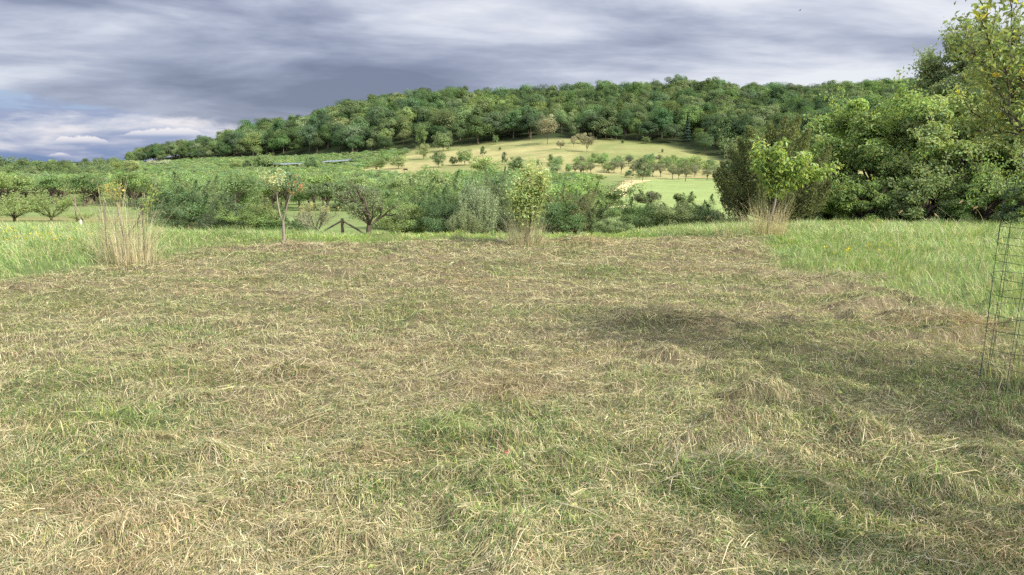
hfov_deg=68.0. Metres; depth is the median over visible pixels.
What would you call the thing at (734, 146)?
thicket tree
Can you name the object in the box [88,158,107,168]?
field tree
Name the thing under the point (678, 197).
thorn tree
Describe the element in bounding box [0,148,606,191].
orchard
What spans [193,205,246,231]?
shrub
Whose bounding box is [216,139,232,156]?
woodland tree
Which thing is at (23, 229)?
tall grass
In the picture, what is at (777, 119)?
woodland tree
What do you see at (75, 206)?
fence post
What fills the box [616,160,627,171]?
orchard tree
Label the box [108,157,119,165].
field tree
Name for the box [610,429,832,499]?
hay heap
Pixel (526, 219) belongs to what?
wire tree guard
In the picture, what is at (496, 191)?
shrub
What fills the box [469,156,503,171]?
field tree
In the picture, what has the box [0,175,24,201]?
orchard tree
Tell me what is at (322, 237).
tall grass
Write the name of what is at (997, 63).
fruit tree
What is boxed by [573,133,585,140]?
old tree
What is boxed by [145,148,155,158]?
woodland tree
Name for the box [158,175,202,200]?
orchard tree
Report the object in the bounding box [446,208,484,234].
willow
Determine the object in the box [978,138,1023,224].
shrub
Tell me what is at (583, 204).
shrub
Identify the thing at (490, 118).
woodland tree
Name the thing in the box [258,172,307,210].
orchard tree
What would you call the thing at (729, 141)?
woodland tree
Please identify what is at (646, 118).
woodland tree
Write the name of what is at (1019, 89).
thicket tree
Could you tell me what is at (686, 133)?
woodland conifer
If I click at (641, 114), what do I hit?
woodland tree
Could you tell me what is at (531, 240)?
dry grass tuft
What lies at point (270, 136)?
woodland tree
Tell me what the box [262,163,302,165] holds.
orchard net
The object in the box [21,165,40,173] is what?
field tree
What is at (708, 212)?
shrub
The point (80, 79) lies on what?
sky
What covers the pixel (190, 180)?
orchard tree
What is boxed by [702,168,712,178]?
orchard tree
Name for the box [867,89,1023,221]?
broad tree
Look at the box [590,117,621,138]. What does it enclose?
field tree
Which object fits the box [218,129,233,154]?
woodland tree
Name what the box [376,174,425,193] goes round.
orchard tree
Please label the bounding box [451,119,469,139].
woodland tree
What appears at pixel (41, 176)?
orchard tree
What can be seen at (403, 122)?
woodland tree
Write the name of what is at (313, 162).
field tree
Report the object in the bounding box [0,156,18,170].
field tree
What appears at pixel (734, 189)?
juniper
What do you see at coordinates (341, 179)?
orchard tree
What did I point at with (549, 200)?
shrub
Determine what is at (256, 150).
woodland tree
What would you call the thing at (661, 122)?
woodland tree
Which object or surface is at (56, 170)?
field tree
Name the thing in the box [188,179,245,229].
shrub
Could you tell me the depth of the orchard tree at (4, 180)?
106.55 m
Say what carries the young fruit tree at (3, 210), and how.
on the ground at (540, 146)
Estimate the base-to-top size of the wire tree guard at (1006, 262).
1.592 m
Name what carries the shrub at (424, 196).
on the ground at (540, 146)
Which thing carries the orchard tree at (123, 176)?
on the ground at (540, 146)
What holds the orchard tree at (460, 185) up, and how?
on the ground at (540, 146)
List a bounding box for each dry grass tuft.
[43,179,214,264]
[65,203,182,265]
[490,202,558,246]
[518,206,558,245]
[699,203,756,238]
[731,189,804,237]
[745,204,785,235]
[966,318,1023,392]
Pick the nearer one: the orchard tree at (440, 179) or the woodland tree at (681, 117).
the orchard tree at (440, 179)
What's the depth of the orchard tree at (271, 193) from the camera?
107.70 m
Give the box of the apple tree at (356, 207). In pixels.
[327,178,411,234]
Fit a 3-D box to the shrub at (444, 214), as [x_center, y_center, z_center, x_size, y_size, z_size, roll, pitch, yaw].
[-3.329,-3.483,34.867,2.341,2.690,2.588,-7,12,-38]
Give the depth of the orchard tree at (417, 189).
63.97 m
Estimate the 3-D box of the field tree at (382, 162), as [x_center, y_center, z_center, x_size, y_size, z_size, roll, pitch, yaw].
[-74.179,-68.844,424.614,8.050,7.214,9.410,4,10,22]
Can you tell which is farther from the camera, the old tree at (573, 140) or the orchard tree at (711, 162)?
the old tree at (573, 140)
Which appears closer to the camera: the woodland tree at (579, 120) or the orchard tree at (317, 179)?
the orchard tree at (317, 179)
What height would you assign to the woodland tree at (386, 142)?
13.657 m
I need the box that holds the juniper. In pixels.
[712,115,832,223]
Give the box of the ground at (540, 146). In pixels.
[0,118,1023,574]
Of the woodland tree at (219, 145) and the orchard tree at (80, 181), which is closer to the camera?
the orchard tree at (80, 181)
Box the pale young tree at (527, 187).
[502,156,556,240]
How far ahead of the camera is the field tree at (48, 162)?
522.94 m
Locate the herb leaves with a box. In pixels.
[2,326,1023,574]
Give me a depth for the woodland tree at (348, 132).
642.33 m
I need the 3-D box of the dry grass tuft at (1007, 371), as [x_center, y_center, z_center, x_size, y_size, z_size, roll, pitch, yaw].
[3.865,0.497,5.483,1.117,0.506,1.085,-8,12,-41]
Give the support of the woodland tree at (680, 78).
on the ground at (540, 146)
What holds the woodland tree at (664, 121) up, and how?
on the ground at (540, 146)
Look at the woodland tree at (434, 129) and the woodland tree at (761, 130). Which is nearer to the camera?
the woodland tree at (761, 130)
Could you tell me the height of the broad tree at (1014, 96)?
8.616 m
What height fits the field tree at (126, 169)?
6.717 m
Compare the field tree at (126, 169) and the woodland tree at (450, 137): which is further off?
the woodland tree at (450, 137)
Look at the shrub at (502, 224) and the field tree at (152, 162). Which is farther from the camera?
the field tree at (152, 162)
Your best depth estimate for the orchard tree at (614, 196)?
64.70 m
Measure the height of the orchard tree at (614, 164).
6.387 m
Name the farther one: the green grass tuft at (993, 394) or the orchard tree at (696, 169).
the orchard tree at (696, 169)
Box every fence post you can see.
[74,194,77,221]
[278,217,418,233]
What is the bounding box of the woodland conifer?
[682,111,690,141]
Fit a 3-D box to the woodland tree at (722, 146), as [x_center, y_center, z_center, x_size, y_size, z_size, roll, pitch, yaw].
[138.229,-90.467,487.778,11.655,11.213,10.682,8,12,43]
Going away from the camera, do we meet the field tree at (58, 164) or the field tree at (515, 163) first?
the field tree at (515, 163)
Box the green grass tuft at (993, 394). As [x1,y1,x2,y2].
[970,371,1023,405]
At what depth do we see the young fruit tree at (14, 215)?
40.70 m
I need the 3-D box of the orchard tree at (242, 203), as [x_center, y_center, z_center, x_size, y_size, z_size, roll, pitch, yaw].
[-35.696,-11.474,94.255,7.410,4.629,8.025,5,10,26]
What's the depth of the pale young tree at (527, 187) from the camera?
15.06 m
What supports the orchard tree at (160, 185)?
on the ground at (540, 146)
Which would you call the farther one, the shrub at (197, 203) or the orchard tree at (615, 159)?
the orchard tree at (615, 159)
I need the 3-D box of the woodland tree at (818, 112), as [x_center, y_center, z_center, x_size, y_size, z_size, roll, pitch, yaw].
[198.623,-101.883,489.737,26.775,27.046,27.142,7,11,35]
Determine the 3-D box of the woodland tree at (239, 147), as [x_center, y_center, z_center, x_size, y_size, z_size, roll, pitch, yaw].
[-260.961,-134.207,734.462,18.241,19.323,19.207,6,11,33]
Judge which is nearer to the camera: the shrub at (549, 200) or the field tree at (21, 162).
the shrub at (549, 200)
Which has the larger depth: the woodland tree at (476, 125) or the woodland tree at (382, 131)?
the woodland tree at (382, 131)
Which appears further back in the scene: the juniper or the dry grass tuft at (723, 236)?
the juniper
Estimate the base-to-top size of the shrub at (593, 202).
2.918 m
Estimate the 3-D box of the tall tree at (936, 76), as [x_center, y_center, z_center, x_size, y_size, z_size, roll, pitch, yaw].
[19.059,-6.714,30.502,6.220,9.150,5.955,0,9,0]
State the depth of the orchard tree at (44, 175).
124.70 m
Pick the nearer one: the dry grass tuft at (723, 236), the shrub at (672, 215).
the dry grass tuft at (723, 236)
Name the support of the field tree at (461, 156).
on the ground at (540, 146)
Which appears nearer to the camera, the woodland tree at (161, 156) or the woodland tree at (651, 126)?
the woodland tree at (651, 126)
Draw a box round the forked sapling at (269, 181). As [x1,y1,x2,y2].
[255,166,308,241]
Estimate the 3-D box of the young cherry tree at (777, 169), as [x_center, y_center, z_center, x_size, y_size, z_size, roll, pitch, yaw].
[6.127,-2.138,16.520,2.081,2.368,1.009,1,9,9]
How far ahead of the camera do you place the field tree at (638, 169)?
317.43 m
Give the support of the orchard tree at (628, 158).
on the ground at (540, 146)
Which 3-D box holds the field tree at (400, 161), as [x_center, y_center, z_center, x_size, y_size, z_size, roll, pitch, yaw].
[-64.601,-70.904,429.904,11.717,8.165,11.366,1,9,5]
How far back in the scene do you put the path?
282.24 m
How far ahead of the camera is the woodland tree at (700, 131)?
518.49 m
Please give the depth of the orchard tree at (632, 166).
358.88 m
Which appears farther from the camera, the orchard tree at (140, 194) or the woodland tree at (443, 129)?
the woodland tree at (443, 129)
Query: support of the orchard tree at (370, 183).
on the ground at (540, 146)
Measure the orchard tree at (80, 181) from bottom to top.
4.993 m
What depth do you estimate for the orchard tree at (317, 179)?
105.34 m
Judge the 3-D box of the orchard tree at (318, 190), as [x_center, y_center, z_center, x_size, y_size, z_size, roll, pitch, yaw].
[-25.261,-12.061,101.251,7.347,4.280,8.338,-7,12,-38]
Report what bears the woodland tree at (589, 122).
on the ground at (540, 146)
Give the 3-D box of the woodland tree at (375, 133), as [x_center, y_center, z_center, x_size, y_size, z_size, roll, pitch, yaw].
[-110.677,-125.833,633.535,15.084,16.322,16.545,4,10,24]
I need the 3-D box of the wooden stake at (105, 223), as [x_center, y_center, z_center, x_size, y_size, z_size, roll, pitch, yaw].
[-6.665,-0.827,12.464,0.037,1.150,0.020,0,9,0]
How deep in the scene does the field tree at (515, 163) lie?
365.01 m
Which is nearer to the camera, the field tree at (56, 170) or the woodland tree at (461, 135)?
the field tree at (56, 170)
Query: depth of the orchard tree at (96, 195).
126.45 m
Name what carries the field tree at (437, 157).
on the ground at (540, 146)
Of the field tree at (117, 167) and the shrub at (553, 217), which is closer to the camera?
the shrub at (553, 217)
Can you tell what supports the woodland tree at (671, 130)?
on the ground at (540, 146)
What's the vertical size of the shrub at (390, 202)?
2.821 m
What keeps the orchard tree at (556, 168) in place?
on the ground at (540, 146)
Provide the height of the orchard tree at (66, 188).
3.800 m
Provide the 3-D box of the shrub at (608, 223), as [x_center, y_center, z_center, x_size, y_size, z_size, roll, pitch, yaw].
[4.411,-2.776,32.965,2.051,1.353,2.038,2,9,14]
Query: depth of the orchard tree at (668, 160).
398.82 m
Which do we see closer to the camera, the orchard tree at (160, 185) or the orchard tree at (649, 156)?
the orchard tree at (160, 185)
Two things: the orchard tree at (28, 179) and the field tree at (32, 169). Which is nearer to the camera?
the orchard tree at (28, 179)
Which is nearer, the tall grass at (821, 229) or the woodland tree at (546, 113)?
the tall grass at (821, 229)
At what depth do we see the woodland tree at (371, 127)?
641.73 m
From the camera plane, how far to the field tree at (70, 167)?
336.69 m
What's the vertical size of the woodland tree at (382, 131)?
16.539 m
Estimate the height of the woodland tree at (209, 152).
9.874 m
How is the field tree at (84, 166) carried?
on the ground at (540, 146)
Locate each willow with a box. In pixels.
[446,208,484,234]
[456,178,499,233]
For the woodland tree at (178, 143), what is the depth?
810.13 m
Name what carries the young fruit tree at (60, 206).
on the ground at (540, 146)
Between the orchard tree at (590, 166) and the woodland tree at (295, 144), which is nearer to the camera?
the orchard tree at (590, 166)
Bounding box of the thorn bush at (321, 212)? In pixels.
[288,200,340,231]
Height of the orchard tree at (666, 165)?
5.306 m
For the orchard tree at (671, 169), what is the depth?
334.91 m
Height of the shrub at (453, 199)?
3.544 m
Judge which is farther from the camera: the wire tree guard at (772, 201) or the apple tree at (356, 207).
the apple tree at (356, 207)
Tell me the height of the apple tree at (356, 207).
2.926 m
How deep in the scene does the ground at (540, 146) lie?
7.39 m
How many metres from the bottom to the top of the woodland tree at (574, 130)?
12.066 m
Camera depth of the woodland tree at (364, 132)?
646.18 m
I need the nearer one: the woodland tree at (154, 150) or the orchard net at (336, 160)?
the orchard net at (336, 160)
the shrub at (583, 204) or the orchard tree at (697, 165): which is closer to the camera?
the shrub at (583, 204)
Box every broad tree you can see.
[776,66,973,220]
[801,123,868,182]
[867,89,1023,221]
[1002,86,1023,104]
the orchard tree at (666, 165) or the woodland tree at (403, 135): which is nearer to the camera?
the orchard tree at (666, 165)
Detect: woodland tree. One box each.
[134,151,145,160]
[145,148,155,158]
[148,145,162,157]
[156,151,166,159]
[162,143,174,159]
[170,140,184,158]
[171,146,181,158]
[177,144,189,155]
[194,149,205,156]
[205,150,213,155]
[207,140,216,155]
[214,141,225,152]
[215,131,224,139]
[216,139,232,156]
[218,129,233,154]
[218,145,233,154]
[223,130,239,155]
[233,138,251,156]
[240,132,263,155]
[250,145,262,156]
[260,133,269,153]
[264,130,276,152]
[266,138,280,153]
[273,134,290,153]
[277,128,294,149]
[288,139,303,153]
[297,123,318,151]
[308,132,324,148]
[316,124,335,148]
[329,133,349,151]
[342,125,363,151]
[347,135,366,148]
[358,125,372,146]
[366,138,377,150]
[368,125,376,140]
[369,127,379,142]
[377,117,398,137]
[377,128,391,147]
[377,135,393,148]
[391,114,412,134]
[397,130,409,143]
[408,121,415,135]
[413,122,433,142]
[428,125,439,135]
[429,108,459,131]
[437,126,447,135]
[440,130,452,141]
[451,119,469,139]
[456,130,468,141]
[465,118,496,144]
[480,110,505,140]
[500,110,513,135]
[501,108,522,137]
[514,105,539,133]
[517,112,541,138]
[519,115,539,136]
[540,110,549,120]
[554,111,573,132]
[568,123,581,135]
[573,114,590,133]
[577,104,601,132]
[580,111,608,137]
[596,103,622,137]
[608,126,623,140]
[614,109,635,137]
[628,118,643,139]
[633,107,649,123]
[634,121,658,136]
[644,115,659,137]
[648,106,674,138]
[655,114,674,136]
[660,123,683,142]
[673,74,687,82]
[675,107,699,137]
[692,128,706,141]
[695,132,714,153]
[717,139,729,151]
[726,135,743,150]
[735,125,765,142]
[766,113,793,135]
[770,112,798,132]
[799,107,832,135]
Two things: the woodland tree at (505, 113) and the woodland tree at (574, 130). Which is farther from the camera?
the woodland tree at (505, 113)
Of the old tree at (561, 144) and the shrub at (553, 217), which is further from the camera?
the old tree at (561, 144)
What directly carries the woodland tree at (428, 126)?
on the ground at (540, 146)
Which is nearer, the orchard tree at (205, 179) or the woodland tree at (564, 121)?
the orchard tree at (205, 179)
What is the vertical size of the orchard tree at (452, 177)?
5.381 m
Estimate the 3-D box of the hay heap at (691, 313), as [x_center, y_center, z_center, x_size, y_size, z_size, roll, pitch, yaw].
[1.536,0.272,7.762,1.406,0.413,0.982,0,9,0]
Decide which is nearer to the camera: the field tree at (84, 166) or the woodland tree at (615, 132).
the field tree at (84, 166)
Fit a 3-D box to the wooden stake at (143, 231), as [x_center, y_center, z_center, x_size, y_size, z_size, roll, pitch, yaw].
[-6.095,-0.812,12.568,0.037,1.100,0.020,0,9,0]
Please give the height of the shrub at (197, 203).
3.081 m
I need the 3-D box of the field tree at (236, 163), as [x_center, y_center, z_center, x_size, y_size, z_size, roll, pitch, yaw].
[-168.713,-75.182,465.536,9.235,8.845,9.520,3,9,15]
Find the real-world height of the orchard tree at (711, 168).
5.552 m
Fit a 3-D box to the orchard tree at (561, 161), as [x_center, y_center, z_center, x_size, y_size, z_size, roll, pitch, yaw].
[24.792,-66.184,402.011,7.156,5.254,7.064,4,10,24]
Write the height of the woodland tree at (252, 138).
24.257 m
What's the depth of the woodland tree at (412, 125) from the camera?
645.91 m
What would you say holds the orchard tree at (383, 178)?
on the ground at (540, 146)
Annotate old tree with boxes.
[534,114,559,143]
[555,140,566,148]
[570,136,577,145]
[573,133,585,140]
[580,133,596,148]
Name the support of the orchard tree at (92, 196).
on the ground at (540, 146)
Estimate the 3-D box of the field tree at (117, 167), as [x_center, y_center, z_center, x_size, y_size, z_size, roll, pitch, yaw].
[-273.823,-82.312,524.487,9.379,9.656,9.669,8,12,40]
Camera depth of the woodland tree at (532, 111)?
588.90 m
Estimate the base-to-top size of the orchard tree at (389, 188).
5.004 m
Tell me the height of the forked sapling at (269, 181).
1.687 m
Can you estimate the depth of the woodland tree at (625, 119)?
553.89 m
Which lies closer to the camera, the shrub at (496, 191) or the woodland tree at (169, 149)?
the shrub at (496, 191)
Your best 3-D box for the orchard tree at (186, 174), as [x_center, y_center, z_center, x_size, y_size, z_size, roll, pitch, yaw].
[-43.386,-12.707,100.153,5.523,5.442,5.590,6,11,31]
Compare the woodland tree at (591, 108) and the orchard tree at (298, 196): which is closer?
the orchard tree at (298, 196)
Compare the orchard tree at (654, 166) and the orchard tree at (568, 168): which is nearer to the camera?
the orchard tree at (654, 166)
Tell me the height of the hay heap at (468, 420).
0.361 m
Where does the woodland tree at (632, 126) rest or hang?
on the ground at (540, 146)
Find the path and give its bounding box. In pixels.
[614,180,650,195]
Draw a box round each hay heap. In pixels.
[191,348,358,390]
[251,236,331,251]
[387,405,528,459]
[473,253,563,264]
[550,233,631,246]
[601,297,722,326]
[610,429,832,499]
[665,437,888,522]
[775,262,895,283]
[867,303,1023,338]
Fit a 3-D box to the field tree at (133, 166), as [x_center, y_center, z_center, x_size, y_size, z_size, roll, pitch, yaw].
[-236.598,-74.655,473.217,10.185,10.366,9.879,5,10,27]
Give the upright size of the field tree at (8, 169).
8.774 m
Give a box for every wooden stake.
[103,202,107,253]
[141,205,144,260]
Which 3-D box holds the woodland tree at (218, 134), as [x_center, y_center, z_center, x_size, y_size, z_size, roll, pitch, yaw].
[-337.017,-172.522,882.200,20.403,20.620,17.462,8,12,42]
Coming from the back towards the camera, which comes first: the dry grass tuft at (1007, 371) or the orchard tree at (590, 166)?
the orchard tree at (590, 166)
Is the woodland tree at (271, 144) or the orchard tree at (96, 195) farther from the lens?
the woodland tree at (271, 144)
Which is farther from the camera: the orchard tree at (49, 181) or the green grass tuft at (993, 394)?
the orchard tree at (49, 181)
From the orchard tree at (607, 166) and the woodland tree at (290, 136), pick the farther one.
the woodland tree at (290, 136)
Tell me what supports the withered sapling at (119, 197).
on the ground at (540, 146)
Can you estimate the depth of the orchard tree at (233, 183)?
87.86 m
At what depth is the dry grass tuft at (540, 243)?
15.20 m
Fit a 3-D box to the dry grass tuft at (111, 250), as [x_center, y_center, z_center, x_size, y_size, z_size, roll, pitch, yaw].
[-6.389,-1.113,12.490,2.544,1.441,2.650,0,9,0]
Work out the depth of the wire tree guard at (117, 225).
12.40 m
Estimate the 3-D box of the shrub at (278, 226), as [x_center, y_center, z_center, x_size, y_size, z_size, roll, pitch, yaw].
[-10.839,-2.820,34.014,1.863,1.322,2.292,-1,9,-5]
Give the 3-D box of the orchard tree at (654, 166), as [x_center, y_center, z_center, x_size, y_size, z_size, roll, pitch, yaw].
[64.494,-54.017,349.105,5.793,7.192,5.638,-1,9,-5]
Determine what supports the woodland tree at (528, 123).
on the ground at (540, 146)
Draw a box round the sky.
[0,0,1023,161]
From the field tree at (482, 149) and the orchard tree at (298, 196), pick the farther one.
the field tree at (482, 149)
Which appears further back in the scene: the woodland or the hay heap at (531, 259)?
the woodland
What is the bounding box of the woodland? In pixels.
[133,76,963,161]
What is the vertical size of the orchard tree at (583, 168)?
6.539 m
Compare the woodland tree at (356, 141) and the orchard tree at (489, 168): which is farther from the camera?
the woodland tree at (356, 141)
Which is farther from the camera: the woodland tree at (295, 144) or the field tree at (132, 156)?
the field tree at (132, 156)
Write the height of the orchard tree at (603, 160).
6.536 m
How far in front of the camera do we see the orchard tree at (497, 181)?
56.81 m
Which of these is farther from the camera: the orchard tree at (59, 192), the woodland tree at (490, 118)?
the woodland tree at (490, 118)
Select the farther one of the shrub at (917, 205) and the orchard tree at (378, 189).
the orchard tree at (378, 189)
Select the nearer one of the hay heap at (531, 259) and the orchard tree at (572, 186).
the hay heap at (531, 259)
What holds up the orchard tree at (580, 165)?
on the ground at (540, 146)
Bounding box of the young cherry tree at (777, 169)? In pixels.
[748,134,844,234]
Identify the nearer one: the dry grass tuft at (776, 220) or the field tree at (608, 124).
the dry grass tuft at (776, 220)
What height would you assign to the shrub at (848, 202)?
2.088 m
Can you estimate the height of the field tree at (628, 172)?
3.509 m
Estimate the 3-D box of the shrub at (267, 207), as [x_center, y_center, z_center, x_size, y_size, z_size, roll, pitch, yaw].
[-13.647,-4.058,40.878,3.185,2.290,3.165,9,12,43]
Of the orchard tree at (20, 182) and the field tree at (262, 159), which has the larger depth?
the field tree at (262, 159)
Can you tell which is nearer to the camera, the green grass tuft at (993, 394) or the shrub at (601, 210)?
the green grass tuft at (993, 394)
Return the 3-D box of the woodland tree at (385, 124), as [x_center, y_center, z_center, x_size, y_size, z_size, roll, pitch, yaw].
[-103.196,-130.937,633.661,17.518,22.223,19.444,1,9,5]
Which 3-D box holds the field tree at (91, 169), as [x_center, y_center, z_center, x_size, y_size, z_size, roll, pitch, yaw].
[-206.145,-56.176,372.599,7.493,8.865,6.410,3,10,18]
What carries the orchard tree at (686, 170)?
on the ground at (540, 146)
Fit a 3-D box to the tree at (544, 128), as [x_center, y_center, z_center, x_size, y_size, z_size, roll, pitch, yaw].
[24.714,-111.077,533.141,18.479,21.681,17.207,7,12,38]
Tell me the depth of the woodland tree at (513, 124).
581.13 m
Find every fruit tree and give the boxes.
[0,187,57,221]
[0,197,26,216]
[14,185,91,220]
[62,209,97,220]
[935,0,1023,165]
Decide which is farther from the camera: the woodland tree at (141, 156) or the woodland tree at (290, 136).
the woodland tree at (141, 156)
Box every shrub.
[121,170,219,228]
[132,194,191,229]
[154,174,233,226]
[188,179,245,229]
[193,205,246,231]
[200,199,288,231]
[233,191,283,228]
[252,209,290,231]
[285,212,310,232]
[370,182,408,229]
[374,186,432,234]
[392,177,440,229]
[409,183,460,233]
[433,169,476,227]
[461,164,520,233]
[494,194,526,233]
[506,171,567,227]
[535,188,595,234]
[554,187,598,233]
[556,181,620,222]
[580,191,616,234]
[591,208,635,234]
[608,189,664,231]
[637,191,714,227]
[666,192,720,221]
[679,196,725,222]
[767,155,844,221]
[816,165,916,221]
[860,151,979,222]
[919,148,1023,222]
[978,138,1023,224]
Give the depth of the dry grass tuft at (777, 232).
16.36 m
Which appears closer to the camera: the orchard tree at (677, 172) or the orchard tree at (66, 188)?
the orchard tree at (66, 188)
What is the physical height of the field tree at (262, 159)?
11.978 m
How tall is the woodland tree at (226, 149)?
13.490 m
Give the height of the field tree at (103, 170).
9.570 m
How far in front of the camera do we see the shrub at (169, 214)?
33.83 m
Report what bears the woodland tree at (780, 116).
on the ground at (540, 146)
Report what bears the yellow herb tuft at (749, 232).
on the ground at (540, 146)
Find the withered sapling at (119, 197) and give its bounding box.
[100,179,162,254]
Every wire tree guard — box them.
[97,196,148,264]
[509,202,544,245]
[755,200,785,234]
[978,176,1023,393]
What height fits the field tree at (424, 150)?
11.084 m
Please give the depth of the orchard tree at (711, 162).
400.33 m
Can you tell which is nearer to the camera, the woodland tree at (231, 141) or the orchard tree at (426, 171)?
the orchard tree at (426, 171)
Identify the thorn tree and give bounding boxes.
[634,191,661,217]
[673,193,696,211]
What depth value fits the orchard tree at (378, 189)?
99.92 m
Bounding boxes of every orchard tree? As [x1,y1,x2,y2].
[0,172,13,188]
[0,174,36,200]
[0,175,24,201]
[0,185,34,200]
[10,175,37,200]
[26,174,69,204]
[31,174,65,195]
[34,173,61,199]
[53,173,105,206]
[55,175,74,201]
[58,182,112,204]
[72,181,114,203]
[94,181,104,202]
[100,182,154,199]
[107,185,137,204]
[110,170,156,205]
[141,178,171,201]
[149,172,188,193]
[157,170,201,201]
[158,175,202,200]
[161,175,217,196]
[195,178,258,206]
[199,175,221,183]
[205,170,265,211]
[249,176,280,206]
[257,185,295,208]
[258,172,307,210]
[268,176,298,202]
[278,172,307,207]
[292,173,335,208]
[301,195,318,204]
[302,181,349,210]
[324,174,351,204]
[342,175,383,190]
[342,184,393,206]
[367,176,390,199]
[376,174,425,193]
[381,179,406,200]
[386,168,453,201]
[399,182,463,205]
[408,164,451,185]
[431,170,468,183]
[436,175,505,195]
[455,172,519,198]
[458,165,509,190]
[542,173,602,202]
[549,163,561,172]
[553,158,564,164]
[565,163,571,171]
[573,180,651,215]
[575,163,586,171]
[580,162,587,171]
[585,157,594,163]
[587,162,594,172]
[596,155,608,163]
[601,162,614,172]
[609,161,618,167]
[610,157,619,168]
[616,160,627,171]
[624,155,633,165]
[629,162,635,173]
[646,162,657,176]
[647,153,655,161]
[656,163,666,176]
[661,161,670,170]
[664,157,675,164]
[668,164,676,178]
[673,168,683,179]
[679,164,694,180]
[684,161,697,173]
[689,163,701,174]
[690,165,700,176]
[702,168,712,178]
[706,160,714,166]
[708,164,719,171]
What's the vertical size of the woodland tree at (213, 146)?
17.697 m
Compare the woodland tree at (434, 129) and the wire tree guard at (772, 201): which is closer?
the wire tree guard at (772, 201)
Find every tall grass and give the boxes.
[0,183,364,282]
[208,223,820,248]
[624,207,1023,385]
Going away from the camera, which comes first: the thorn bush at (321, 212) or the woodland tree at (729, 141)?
the thorn bush at (321, 212)
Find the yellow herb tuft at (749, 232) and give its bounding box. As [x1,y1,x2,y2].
[723,208,779,236]
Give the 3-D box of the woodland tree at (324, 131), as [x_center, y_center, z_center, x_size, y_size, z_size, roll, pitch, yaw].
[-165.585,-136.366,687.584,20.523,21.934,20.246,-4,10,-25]
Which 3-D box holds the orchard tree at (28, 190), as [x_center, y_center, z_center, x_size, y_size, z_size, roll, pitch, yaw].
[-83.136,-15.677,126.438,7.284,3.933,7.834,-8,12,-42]
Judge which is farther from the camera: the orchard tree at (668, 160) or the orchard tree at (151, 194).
the orchard tree at (668, 160)
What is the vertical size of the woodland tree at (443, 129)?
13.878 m
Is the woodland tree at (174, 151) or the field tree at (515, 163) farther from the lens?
the woodland tree at (174, 151)
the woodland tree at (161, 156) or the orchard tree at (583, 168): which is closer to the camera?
the orchard tree at (583, 168)
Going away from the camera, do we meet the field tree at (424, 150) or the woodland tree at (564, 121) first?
the field tree at (424, 150)
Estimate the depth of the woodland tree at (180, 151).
783.73 m
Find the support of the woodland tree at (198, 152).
on the ground at (540, 146)
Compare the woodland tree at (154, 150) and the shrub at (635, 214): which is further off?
the woodland tree at (154, 150)
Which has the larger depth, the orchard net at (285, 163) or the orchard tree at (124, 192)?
the orchard net at (285, 163)
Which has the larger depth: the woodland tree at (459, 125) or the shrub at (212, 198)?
the woodland tree at (459, 125)
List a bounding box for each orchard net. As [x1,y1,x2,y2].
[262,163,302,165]
[322,159,351,163]
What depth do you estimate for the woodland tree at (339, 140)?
659.51 m
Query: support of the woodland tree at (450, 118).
on the ground at (540, 146)
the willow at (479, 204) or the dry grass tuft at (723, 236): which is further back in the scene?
the willow at (479, 204)
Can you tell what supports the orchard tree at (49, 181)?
on the ground at (540, 146)
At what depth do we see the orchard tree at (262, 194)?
113.87 m
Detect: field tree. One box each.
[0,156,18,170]
[0,164,16,172]
[6,157,53,173]
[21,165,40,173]
[40,160,55,169]
[51,164,64,172]
[56,161,67,168]
[64,163,80,174]
[81,163,88,172]
[84,164,98,173]
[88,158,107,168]
[96,163,114,174]
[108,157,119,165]
[109,161,122,169]
[120,167,132,171]
[123,159,140,170]
[126,153,137,160]
[144,160,158,164]
[228,158,244,166]
[241,160,255,167]
[248,152,276,167]
[302,156,317,166]
[373,158,388,169]
[388,155,408,168]
[415,123,427,144]
[415,143,430,158]
[429,150,446,167]
[431,131,452,150]
[449,156,456,163]
[456,148,472,163]
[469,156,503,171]
[480,146,486,154]
[493,135,498,144]
[501,152,507,161]
[506,156,525,170]
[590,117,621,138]
[625,170,636,175]
[633,157,652,180]
[641,136,650,143]
[688,155,710,168]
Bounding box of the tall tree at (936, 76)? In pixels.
[904,3,1023,158]
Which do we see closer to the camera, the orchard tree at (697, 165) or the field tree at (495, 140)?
the orchard tree at (697, 165)
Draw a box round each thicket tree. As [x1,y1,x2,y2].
[717,129,778,219]
[976,87,1023,202]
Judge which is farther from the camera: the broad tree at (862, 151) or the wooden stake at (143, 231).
the broad tree at (862, 151)
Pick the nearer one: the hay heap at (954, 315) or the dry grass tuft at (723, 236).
the hay heap at (954, 315)
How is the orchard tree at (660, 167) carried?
on the ground at (540, 146)
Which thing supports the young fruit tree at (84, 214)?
on the ground at (540, 146)
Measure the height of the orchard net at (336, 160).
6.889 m
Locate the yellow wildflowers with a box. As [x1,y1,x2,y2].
[2,226,1001,267]
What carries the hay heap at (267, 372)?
on the ground at (540, 146)
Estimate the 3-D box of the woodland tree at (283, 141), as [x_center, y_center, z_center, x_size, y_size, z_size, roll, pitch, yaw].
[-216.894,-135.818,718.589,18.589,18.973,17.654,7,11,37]
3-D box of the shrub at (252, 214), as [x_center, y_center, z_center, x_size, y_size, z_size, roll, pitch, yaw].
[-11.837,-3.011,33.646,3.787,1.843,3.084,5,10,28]
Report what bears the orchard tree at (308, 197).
on the ground at (540, 146)

